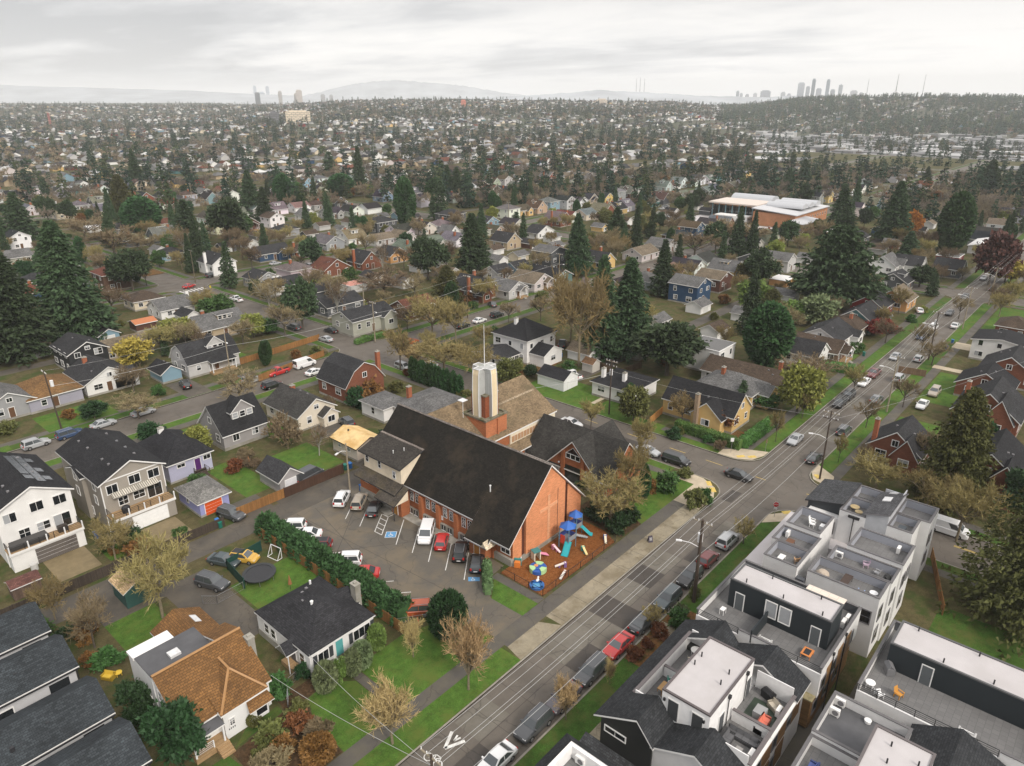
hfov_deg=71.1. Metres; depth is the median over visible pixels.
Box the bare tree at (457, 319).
[434,300,471,341]
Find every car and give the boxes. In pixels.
[20,437,50,450]
[54,427,81,440]
[89,418,116,428]
[129,407,155,417]
[179,379,191,389]
[182,283,195,288]
[194,569,230,592]
[205,272,212,277]
[206,551,240,567]
[216,503,245,522]
[229,547,259,564]
[260,379,282,389]
[269,261,280,264]
[286,323,300,330]
[286,517,306,528]
[300,527,322,536]
[304,367,319,376]
[315,536,332,547]
[318,335,333,342]
[323,327,337,333]
[332,490,350,507]
[338,415,355,424]
[339,550,362,565]
[350,493,367,510]
[359,565,379,577]
[365,500,381,516]
[394,360,407,369]
[406,597,430,617]
[434,532,448,550]
[452,541,468,562]
[456,321,470,328]
[469,553,484,573]
[472,317,486,323]
[477,739,517,765]
[488,301,496,306]
[490,310,503,317]
[513,702,553,743]
[546,679,582,715]
[561,416,582,425]
[573,650,608,687]
[602,630,634,660]
[627,609,656,634]
[635,444,660,457]
[653,582,682,611]
[676,561,703,588]
[696,549,719,568]
[714,530,739,550]
[724,467,753,482]
[786,432,803,445]
[805,451,822,464]
[832,394,847,408]
[835,423,851,436]
[842,388,855,400]
[857,377,870,386]
[869,394,882,403]
[889,352,900,360]
[892,372,905,381]
[912,354,924,362]
[915,307,923,313]
[915,399,929,409]
[927,384,941,397]
[945,309,954,315]
[950,322,959,328]
[960,293,968,300]
[979,275,987,280]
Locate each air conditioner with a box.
[575,754,584,765]
[747,748,755,760]
[775,704,782,717]
[785,529,790,537]
[828,705,840,718]
[834,550,843,558]
[834,695,845,708]
[840,617,846,628]
[845,613,850,623]
[896,545,901,554]
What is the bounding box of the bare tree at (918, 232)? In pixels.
[914,229,924,239]
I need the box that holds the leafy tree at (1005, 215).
[997,210,1011,218]
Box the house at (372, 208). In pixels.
[359,202,381,214]
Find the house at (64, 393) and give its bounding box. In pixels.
[14,373,84,414]
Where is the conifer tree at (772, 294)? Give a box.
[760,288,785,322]
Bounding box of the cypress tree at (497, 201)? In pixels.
[493,195,501,206]
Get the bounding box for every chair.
[809,518,815,527]
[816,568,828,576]
[863,560,870,567]
[873,568,882,575]
[873,687,884,698]
[893,685,904,699]
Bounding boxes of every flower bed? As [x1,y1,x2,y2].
[233,680,341,765]
[625,611,695,666]
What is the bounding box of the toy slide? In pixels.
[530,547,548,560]
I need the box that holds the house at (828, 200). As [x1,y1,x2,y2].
[816,189,833,203]
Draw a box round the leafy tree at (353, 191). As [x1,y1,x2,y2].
[348,187,355,195]
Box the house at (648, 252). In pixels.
[622,243,659,263]
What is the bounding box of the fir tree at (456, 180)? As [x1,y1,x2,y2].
[448,167,461,192]
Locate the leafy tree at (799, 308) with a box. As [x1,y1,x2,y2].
[783,298,805,320]
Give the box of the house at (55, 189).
[51,187,66,197]
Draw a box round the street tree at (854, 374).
[843,362,868,388]
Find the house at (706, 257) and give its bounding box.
[683,250,718,267]
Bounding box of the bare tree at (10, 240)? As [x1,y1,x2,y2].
[6,235,14,243]
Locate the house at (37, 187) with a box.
[25,186,43,198]
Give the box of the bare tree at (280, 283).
[261,277,285,301]
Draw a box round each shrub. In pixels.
[0,419,18,435]
[42,613,58,635]
[52,622,74,641]
[59,408,78,419]
[71,616,100,642]
[75,633,93,648]
[77,650,97,669]
[85,644,127,674]
[98,543,115,552]
[107,547,119,555]
[116,535,133,549]
[117,319,125,325]
[120,535,151,557]
[123,525,142,540]
[130,531,150,541]
[149,383,166,395]
[170,525,187,537]
[187,473,205,481]
[223,457,244,474]
[245,714,262,728]
[251,716,288,746]
[251,742,267,757]
[264,268,275,272]
[267,669,293,701]
[268,730,297,758]
[282,696,309,716]
[282,708,314,735]
[290,349,301,359]
[292,661,310,680]
[298,729,337,765]
[298,743,327,765]
[308,345,320,353]
[311,658,338,694]
[332,655,346,683]
[344,385,363,409]
[344,646,361,677]
[348,242,356,248]
[351,638,373,670]
[360,374,384,397]
[366,622,386,651]
[385,381,405,393]
[402,369,408,375]
[425,587,468,640]
[456,389,470,397]
[464,293,473,302]
[468,301,478,309]
[560,360,576,369]
[574,480,587,489]
[581,496,614,522]
[605,509,629,535]
[623,505,641,525]
[626,644,645,661]
[640,635,655,649]
[649,477,656,494]
[650,620,669,640]
[655,467,680,494]
[664,426,681,439]
[667,605,690,629]
[675,601,690,613]
[676,467,693,478]
[677,425,684,434]
[682,486,708,510]
[688,586,701,600]
[698,488,713,506]
[702,434,714,442]
[709,312,718,319]
[718,294,731,303]
[850,341,864,353]
[884,318,898,332]
[904,314,917,322]
[921,305,929,312]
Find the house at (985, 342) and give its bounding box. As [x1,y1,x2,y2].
[968,329,1023,360]
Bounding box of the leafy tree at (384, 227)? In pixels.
[381,224,388,231]
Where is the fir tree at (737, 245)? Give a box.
[726,205,745,256]
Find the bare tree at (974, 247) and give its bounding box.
[971,245,980,252]
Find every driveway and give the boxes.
[43,517,191,581]
[166,379,363,515]
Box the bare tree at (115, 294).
[95,284,130,314]
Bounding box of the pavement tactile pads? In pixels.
[706,455,818,513]
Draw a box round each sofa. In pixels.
[100,669,116,681]
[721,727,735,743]
[725,723,760,748]
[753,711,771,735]
[758,634,772,642]
[767,697,783,714]
[808,759,820,765]
[958,725,976,737]
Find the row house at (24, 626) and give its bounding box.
[0,602,50,659]
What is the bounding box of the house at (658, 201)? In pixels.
[644,193,659,207]
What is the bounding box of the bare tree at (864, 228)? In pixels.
[858,225,869,232]
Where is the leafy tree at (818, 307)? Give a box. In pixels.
[796,292,842,322]
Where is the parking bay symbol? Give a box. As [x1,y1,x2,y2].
[385,531,474,580]
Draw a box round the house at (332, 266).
[310,255,350,277]
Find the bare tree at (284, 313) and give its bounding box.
[262,303,306,336]
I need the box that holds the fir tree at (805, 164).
[795,159,812,178]
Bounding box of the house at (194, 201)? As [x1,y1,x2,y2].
[179,195,200,206]
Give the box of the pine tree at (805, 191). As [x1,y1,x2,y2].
[798,181,814,199]
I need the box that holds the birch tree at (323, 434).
[305,422,332,455]
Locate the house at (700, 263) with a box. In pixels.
[671,254,706,275]
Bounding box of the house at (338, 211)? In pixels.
[317,206,343,218]
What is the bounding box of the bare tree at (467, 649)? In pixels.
[439,608,494,689]
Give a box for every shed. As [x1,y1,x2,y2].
[4,569,41,601]
[108,567,152,608]
[581,356,600,372]
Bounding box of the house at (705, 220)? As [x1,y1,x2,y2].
[697,217,716,227]
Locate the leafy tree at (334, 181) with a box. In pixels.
[325,173,355,196]
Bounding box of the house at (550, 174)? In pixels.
[538,170,555,180]
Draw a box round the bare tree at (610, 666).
[604,653,617,683]
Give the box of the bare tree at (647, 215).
[642,211,651,221]
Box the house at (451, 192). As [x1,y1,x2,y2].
[446,190,462,202]
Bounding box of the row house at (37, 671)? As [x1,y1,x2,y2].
[0,634,79,719]
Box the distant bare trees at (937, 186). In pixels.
[0,129,1023,221]
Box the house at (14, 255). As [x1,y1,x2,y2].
[3,247,33,263]
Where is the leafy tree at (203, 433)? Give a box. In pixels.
[183,424,213,446]
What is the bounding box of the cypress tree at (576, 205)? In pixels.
[572,199,580,210]
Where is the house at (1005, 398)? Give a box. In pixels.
[949,376,1023,436]
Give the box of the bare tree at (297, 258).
[290,255,306,262]
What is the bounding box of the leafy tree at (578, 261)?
[567,256,588,275]
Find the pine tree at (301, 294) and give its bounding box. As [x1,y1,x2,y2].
[279,274,318,328]
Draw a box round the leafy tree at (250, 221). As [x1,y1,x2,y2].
[244,216,253,229]
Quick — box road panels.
[455,342,929,740]
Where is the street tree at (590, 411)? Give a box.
[579,398,605,428]
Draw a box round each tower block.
[47,113,50,126]
[255,92,260,104]
[269,112,278,123]
[278,91,282,104]
[285,110,310,122]
[296,90,302,102]
[596,99,606,104]
[760,90,770,96]
[797,82,804,96]
[805,86,809,96]
[810,79,815,95]
[815,88,821,96]
[825,79,830,96]
[837,84,842,95]
[850,90,857,95]
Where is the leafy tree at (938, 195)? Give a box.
[931,190,943,201]
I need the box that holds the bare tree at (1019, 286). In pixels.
[997,278,1023,305]
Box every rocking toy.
[551,544,560,552]
[555,561,566,567]
[559,569,566,579]
[581,545,587,554]
[603,534,606,543]
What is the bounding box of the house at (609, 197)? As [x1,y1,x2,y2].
[594,190,612,202]
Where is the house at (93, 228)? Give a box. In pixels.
[83,224,103,233]
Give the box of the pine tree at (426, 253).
[407,231,454,279]
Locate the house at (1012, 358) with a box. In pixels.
[978,345,1023,390]
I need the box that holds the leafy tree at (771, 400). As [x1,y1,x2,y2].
[753,393,785,407]
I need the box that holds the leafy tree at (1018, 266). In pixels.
[996,259,1023,281]
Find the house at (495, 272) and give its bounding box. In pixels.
[483,262,513,278]
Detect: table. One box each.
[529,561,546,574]
[657,681,666,694]
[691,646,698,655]
[719,606,725,613]
[752,703,767,719]
[777,554,785,559]
[786,538,795,543]
[800,646,814,659]
[840,573,853,583]
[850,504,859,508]
[865,679,875,690]
[870,590,877,595]
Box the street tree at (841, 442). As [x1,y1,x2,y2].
[833,433,848,460]
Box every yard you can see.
[93,571,258,635]
[143,269,744,437]
[580,494,640,536]
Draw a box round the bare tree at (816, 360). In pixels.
[773,350,845,382]
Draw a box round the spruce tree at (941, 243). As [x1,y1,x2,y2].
[935,229,945,252]
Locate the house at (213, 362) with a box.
[169,333,239,378]
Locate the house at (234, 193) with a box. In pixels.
[218,190,239,201]
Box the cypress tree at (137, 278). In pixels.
[132,275,140,281]
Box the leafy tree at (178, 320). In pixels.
[158,316,193,341]
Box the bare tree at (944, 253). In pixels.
[937,245,960,257]
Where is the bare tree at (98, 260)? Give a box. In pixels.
[89,253,108,267]
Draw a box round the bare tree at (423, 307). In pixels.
[404,290,459,334]
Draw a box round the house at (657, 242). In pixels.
[644,236,677,252]
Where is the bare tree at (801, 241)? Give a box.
[792,235,812,250]
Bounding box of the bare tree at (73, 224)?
[58,216,116,238]
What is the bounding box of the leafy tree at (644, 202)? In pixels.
[635,199,646,206]
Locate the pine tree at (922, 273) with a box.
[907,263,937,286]
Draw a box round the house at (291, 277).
[261,273,303,297]
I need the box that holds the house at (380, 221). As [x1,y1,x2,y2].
[370,216,396,233]
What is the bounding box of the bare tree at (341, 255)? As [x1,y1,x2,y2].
[328,246,351,261]
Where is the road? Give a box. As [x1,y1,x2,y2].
[1,145,1023,765]
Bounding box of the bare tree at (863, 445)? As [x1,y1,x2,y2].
[855,441,872,461]
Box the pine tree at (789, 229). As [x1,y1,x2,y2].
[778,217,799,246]
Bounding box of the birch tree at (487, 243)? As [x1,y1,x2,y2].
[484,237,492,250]
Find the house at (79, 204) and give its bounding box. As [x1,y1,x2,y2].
[72,198,90,209]
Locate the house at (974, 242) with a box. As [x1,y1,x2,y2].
[966,237,988,254]
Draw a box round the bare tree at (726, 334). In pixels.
[715,325,737,340]
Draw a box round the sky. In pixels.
[0,0,1023,96]
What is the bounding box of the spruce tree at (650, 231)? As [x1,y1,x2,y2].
[644,206,657,237]
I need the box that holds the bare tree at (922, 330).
[908,322,937,349]
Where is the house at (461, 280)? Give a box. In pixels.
[456,269,496,302]
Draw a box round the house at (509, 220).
[498,217,521,234]
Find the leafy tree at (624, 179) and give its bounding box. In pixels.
[621,177,629,185]
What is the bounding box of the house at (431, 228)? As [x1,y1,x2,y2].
[409,218,436,235]
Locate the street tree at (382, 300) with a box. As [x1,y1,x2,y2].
[374,297,390,303]
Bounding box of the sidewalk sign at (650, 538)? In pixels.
[647,535,652,542]
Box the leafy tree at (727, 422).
[721,408,739,427]
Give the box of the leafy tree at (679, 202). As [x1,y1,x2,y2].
[674,196,686,209]
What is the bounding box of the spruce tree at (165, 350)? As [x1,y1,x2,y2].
[159,332,169,355]
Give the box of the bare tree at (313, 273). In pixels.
[299,266,325,283]
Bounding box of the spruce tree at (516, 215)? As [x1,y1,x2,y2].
[513,212,520,218]
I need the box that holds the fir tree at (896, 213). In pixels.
[868,181,914,239]
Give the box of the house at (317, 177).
[310,175,327,181]
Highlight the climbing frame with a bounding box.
[558,510,592,556]
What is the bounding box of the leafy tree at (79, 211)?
[76,208,85,215]
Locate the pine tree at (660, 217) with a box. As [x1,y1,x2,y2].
[655,211,667,230]
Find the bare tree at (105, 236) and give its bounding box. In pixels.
[80,225,147,252]
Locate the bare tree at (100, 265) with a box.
[86,253,101,266]
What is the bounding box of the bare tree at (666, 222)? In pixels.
[662,218,675,229]
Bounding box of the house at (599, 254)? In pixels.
[588,246,616,270]
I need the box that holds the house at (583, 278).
[580,277,595,287]
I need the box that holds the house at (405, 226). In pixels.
[384,223,414,233]
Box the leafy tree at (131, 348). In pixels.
[110,335,154,367]
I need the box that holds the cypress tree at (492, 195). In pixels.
[488,190,495,206]
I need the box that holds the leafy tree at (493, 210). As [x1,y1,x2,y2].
[485,206,498,217]
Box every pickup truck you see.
[229,295,243,302]
[269,366,289,376]
[557,339,566,347]
[569,369,582,379]
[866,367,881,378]
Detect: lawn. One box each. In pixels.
[0,352,245,451]
[103,423,343,650]
[212,706,281,765]
[308,626,492,751]
[492,579,537,615]
[531,339,900,449]
[616,470,692,523]
[820,304,1023,471]
[929,607,1023,668]
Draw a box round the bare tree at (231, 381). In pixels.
[214,364,262,400]
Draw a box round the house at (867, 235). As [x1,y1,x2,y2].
[857,230,870,242]
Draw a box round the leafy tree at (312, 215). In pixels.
[309,211,317,220]
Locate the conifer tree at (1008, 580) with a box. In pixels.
[929,487,1023,660]
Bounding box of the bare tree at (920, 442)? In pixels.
[916,426,937,449]
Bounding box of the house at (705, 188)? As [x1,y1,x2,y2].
[695,185,714,195]
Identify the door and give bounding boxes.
[7,406,16,417]
[34,533,79,563]
[53,395,59,405]
[104,334,114,339]
[106,380,113,390]
[132,504,169,528]
[194,457,201,469]
[204,497,222,514]
[284,476,296,486]
[291,653,296,661]
[334,637,343,656]
[567,378,574,389]
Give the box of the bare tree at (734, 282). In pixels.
[730,272,748,295]
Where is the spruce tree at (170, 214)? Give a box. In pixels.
[167,203,176,225]
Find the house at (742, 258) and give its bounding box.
[737,251,755,262]
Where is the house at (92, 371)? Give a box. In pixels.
[62,354,139,397]
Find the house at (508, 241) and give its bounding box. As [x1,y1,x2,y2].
[489,230,521,250]
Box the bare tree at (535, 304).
[528,294,550,320]
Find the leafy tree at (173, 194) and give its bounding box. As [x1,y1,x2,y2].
[164,189,176,196]
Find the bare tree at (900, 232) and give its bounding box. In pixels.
[891,227,909,238]
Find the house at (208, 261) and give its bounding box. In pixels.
[197,250,237,277]
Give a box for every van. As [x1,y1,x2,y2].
[292,356,315,369]
[296,464,323,481]
[934,514,969,539]
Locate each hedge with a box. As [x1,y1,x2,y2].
[253,509,414,626]
[353,331,384,344]
[481,557,493,594]
[673,419,742,450]
[739,415,774,448]
[819,359,856,372]
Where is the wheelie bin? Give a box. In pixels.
[217,521,222,528]
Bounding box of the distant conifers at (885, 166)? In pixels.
[715,134,1023,187]
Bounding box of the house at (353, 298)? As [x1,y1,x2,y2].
[313,290,364,318]
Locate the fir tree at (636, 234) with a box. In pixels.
[628,204,642,248]
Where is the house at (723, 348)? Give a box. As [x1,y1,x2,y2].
[684,335,735,371]
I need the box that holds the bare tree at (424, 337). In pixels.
[418,329,436,344]
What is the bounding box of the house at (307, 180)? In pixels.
[297,176,312,187]
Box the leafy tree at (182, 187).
[179,185,186,191]
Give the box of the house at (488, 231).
[461,227,490,235]
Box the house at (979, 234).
[967,230,991,244]
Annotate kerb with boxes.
[4,144,1023,765]
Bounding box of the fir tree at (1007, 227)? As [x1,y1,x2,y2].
[999,214,1011,234]
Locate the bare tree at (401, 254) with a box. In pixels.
[393,246,412,268]
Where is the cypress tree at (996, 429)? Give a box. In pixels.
[980,421,997,436]
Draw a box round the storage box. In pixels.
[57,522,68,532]
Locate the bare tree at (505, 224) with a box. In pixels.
[502,221,512,230]
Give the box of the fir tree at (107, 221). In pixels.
[100,203,120,246]
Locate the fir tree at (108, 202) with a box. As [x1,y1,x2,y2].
[103,187,119,222]
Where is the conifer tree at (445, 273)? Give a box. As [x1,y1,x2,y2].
[430,265,465,305]
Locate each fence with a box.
[0,552,137,614]
[151,517,224,554]
[201,582,243,603]
[226,540,261,588]
[236,488,284,513]
[239,334,318,364]
[257,527,402,631]
[258,350,323,381]
[284,463,343,497]
[502,536,615,596]
[555,339,569,346]
[591,357,612,371]
[621,361,641,370]
[649,407,662,421]
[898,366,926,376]
[930,547,945,615]
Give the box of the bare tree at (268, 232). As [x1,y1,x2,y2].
[256,226,276,241]
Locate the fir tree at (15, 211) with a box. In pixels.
[0,191,39,240]
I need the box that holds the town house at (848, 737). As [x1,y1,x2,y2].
[791,690,1005,765]
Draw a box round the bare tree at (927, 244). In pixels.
[918,238,937,252]
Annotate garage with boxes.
[21,338,51,359]
[92,324,120,340]
[146,358,182,383]
[147,244,164,254]
[173,306,199,319]
[174,475,231,517]
[215,241,236,252]
[240,238,258,248]
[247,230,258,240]
[256,455,303,490]
[299,229,318,236]
[313,221,330,230]
[329,425,377,461]
[332,224,349,233]
[340,217,351,226]
[359,269,383,282]
[373,212,389,217]
[390,212,397,219]
[390,274,413,289]
[407,262,430,273]
[437,265,458,276]
[474,344,521,368]
[487,253,508,264]
[488,243,504,254]
[508,249,529,260]
[521,237,534,248]
[536,363,578,391]
[542,232,561,242]
[548,240,564,246]
[566,340,600,361]
[591,222,606,231]
[626,217,632,224]
[649,311,672,325]
[665,207,678,213]
[684,296,712,314]
[693,203,703,209]
[698,207,712,214]
[699,319,730,338]
[729,305,743,321]
[769,274,793,287]
[775,287,800,301]
[796,252,812,264]
[867,244,887,254]
[881,238,900,248]
[915,227,928,235]
[924,219,936,228]
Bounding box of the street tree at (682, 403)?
[667,390,701,420]
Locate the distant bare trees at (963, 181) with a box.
[716,138,1023,185]
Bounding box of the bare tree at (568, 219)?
[558,214,574,230]
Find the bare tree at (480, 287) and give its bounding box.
[469,275,500,303]
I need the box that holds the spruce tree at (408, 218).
[405,206,411,222]
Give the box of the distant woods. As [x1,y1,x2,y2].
[0,96,1023,135]
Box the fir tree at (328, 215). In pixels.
[322,191,335,224]
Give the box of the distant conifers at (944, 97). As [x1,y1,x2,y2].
[720,92,1023,134]
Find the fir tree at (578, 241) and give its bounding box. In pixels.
[561,213,596,276]
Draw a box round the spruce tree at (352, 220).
[348,206,356,228]
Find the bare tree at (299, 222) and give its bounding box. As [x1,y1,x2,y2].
[291,217,304,226]
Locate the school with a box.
[709,193,829,230]
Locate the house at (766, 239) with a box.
[758,228,780,246]
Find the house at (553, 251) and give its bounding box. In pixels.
[532,243,567,268]
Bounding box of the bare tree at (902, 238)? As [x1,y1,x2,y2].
[898,232,919,243]
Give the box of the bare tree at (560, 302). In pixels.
[541,263,620,365]
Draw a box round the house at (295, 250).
[290,242,322,258]
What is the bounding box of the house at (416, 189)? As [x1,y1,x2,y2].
[413,186,422,193]
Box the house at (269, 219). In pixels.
[259,211,284,228]
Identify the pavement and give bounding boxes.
[0,140,1023,604]
[50,362,678,476]
[327,500,684,765]
[368,497,461,544]
[508,622,561,659]
[547,505,698,624]
[674,475,714,509]
[718,449,767,459]
[762,513,787,521]
[775,669,864,765]
[812,465,833,482]
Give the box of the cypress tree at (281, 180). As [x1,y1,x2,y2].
[271,172,293,203]
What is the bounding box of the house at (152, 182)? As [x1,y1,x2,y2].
[149,179,167,188]
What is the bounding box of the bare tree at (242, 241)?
[227,236,253,258]
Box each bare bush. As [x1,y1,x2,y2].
[236,445,254,458]
[242,456,260,467]
[248,743,294,765]
[260,410,303,447]
[301,715,335,735]
[323,395,335,403]
[616,495,629,512]
[712,440,726,451]
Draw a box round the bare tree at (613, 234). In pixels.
[599,226,620,240]
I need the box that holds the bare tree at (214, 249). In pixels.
[211,246,221,253]
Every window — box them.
[0,408,4,416]
[0,706,15,719]
[1,511,17,525]
[5,397,12,402]
[17,526,31,538]
[28,499,44,512]
[36,518,51,531]
[40,399,47,405]
[51,492,66,505]
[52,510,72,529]
[74,352,80,358]
[93,347,102,354]
[93,383,103,390]
[105,483,118,495]
[117,494,129,506]
[127,472,140,484]
[132,488,145,499]
[146,466,159,478]
[146,480,163,498]
[156,689,163,702]
[176,462,185,468]
[202,453,210,460]
[215,433,220,442]
[228,715,235,726]
[232,433,239,441]
[246,690,274,719]
[252,426,258,434]
[263,621,269,635]
[270,627,276,640]
[298,651,305,663]
[306,415,311,423]
[313,403,318,409]
[317,647,329,661]
[327,414,335,422]
[335,387,340,395]
[352,621,369,641]
[362,371,366,377]
[410,491,413,500]
[426,499,429,509]
[431,501,435,511]
[443,507,446,518]
[449,510,452,521]
[461,517,465,527]
[495,336,500,342]
[500,547,509,555]
[566,448,579,462]
[597,385,604,392]
[604,724,625,743]
[700,418,709,426]
[768,754,774,765]
[770,732,778,752]
[785,710,792,730]
[810,696,817,715]
[819,672,826,692]
[821,681,827,698]
[831,656,836,673]
[831,664,838,681]
[847,629,853,647]
[859,608,871,624]
[871,624,878,642]
[874,448,886,457]
[876,603,883,621]
[883,607,890,625]
[888,587,895,605]
[891,439,899,447]
[896,590,902,607]
[897,458,908,467]
[899,571,905,589]
[904,563,910,580]
[921,549,926,565]
[926,530,931,545]
[973,350,982,356]
[978,340,983,345]
[996,343,1002,348]
[1006,364,1012,370]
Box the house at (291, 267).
[274,259,311,276]
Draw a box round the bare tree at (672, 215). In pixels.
[664,209,683,227]
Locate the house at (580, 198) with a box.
[569,194,588,206]
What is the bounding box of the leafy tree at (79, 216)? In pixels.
[74,213,85,221]
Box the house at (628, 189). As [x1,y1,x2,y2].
[619,185,637,198]
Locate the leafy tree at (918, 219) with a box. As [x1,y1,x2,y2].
[909,209,925,232]
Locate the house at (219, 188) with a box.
[214,186,224,195]
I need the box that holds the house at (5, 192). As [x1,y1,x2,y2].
[2,188,24,200]
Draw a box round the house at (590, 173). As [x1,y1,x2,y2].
[585,172,597,181]
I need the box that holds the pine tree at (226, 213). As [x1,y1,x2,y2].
[204,195,250,240]
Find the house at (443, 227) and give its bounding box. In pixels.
[437,224,460,232]
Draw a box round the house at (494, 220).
[476,215,499,224]
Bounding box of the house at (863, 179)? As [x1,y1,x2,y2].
[855,178,872,189]
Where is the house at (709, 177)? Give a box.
[705,173,716,183]
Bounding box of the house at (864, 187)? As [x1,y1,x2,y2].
[848,182,866,193]
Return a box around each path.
[352,673,402,707]
[492,573,543,602]
[589,621,674,739]
[591,342,970,403]
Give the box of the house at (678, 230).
[661,226,690,241]
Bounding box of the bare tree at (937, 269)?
[929,264,942,274]
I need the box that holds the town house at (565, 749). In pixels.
[535,733,614,765]
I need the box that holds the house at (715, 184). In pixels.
[708,183,726,193]
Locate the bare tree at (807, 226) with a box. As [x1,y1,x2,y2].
[800,221,812,230]
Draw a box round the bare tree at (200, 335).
[189,327,212,340]
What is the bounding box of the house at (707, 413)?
[661,375,752,433]
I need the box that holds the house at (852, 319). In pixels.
[830,312,868,336]
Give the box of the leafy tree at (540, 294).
[533,290,548,304]
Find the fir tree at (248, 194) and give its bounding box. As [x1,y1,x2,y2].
[237,169,257,216]
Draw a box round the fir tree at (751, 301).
[733,263,761,335]
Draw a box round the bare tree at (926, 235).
[920,229,941,240]
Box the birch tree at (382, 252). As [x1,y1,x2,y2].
[371,238,388,273]
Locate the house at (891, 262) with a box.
[869,252,906,274]
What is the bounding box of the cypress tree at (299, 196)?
[296,191,305,201]
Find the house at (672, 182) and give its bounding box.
[671,180,680,189]
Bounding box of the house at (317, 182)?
[309,181,328,192]
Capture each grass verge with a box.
[1,141,1023,765]
[45,360,674,470]
[353,648,519,765]
[423,353,716,451]
[515,534,764,765]
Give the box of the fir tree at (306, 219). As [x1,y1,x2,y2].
[301,198,312,227]
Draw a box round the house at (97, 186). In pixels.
[91,184,110,193]
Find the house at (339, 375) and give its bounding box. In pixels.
[316,350,384,404]
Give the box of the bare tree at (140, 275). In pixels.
[139,264,155,285]
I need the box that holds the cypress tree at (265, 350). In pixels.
[258,339,272,365]
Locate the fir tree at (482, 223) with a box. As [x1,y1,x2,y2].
[477,203,489,241]
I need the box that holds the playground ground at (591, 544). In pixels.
[501,520,613,595]
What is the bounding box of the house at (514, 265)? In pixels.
[507,259,531,273]
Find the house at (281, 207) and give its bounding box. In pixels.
[268,200,288,214]
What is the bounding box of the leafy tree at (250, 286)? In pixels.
[248,278,259,294]
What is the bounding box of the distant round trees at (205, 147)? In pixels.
[0,109,1023,168]
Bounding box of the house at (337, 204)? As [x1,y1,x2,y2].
[328,195,347,207]
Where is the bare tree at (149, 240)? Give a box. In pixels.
[139,234,158,246]
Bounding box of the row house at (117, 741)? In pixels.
[34,717,152,765]
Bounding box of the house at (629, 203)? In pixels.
[618,198,635,211]
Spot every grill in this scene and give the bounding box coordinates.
[121,504,130,513]
[761,686,776,699]
[883,573,891,580]
[883,660,895,676]
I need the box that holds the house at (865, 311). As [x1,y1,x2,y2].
[841,300,892,334]
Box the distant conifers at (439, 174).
[0,124,1023,222]
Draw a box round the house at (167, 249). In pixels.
[151,244,183,261]
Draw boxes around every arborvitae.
[407,355,413,380]
[411,358,417,381]
[415,359,421,383]
[418,360,427,384]
[422,363,430,385]
[427,362,433,386]
[430,363,438,387]
[435,365,442,388]
[439,368,447,389]
[442,368,449,391]
[447,370,455,392]
[449,371,456,394]
[454,374,464,394]
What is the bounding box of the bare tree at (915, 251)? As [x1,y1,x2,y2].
[910,248,925,254]
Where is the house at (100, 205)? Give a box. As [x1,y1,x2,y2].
[91,203,103,215]
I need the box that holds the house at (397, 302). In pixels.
[390,293,436,321]
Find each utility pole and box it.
[41,370,61,428]
[188,250,195,282]
[224,332,230,375]
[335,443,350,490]
[369,301,376,341]
[420,747,442,765]
[463,275,471,317]
[606,359,616,413]
[676,517,712,602]
[809,410,839,478]
[881,355,904,411]
[925,311,944,359]
[958,287,974,328]
[985,267,1002,304]
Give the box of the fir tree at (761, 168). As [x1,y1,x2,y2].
[753,162,768,186]
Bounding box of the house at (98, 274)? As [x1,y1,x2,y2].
[89,267,131,291]
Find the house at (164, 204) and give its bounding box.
[158,199,177,209]
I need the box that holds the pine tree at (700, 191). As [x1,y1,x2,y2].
[693,187,707,200]
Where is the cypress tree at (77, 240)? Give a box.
[73,236,86,261]
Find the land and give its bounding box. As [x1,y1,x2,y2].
[0,139,1023,765]
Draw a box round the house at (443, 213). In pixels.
[434,208,466,224]
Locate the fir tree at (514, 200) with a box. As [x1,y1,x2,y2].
[510,183,518,204]
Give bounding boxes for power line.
[45,255,551,370]
[54,263,557,385]
[272,676,429,764]
[312,658,427,762]
[421,260,1002,746]
[429,261,1004,751]
[438,258,1012,759]
[443,266,1004,761]
[474,264,1014,765]
[613,371,825,416]
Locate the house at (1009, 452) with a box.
[970,428,1023,513]
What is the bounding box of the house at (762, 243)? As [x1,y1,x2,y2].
[729,236,764,248]
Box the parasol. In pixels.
[288,574,291,588]
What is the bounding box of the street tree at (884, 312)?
[874,306,896,318]
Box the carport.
[340,280,367,292]
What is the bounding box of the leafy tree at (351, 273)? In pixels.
[341,266,359,281]
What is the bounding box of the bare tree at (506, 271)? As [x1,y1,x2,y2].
[499,267,512,278]
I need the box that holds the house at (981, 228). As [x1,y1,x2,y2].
[976,226,1002,230]
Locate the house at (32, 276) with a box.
[20,272,42,283]
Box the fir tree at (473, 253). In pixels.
[453,213,493,274]
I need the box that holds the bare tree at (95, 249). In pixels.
[81,245,103,260]
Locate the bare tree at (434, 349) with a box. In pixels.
[412,336,472,369]
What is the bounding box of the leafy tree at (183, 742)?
[134,695,210,765]
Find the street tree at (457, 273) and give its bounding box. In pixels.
[454,268,467,276]
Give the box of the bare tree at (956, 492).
[932,473,1012,541]
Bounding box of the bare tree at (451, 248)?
[444,240,458,264]
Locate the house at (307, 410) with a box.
[263,383,340,430]
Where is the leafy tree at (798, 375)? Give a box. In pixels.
[774,360,828,414]
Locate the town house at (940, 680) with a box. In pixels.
[854,619,1023,765]

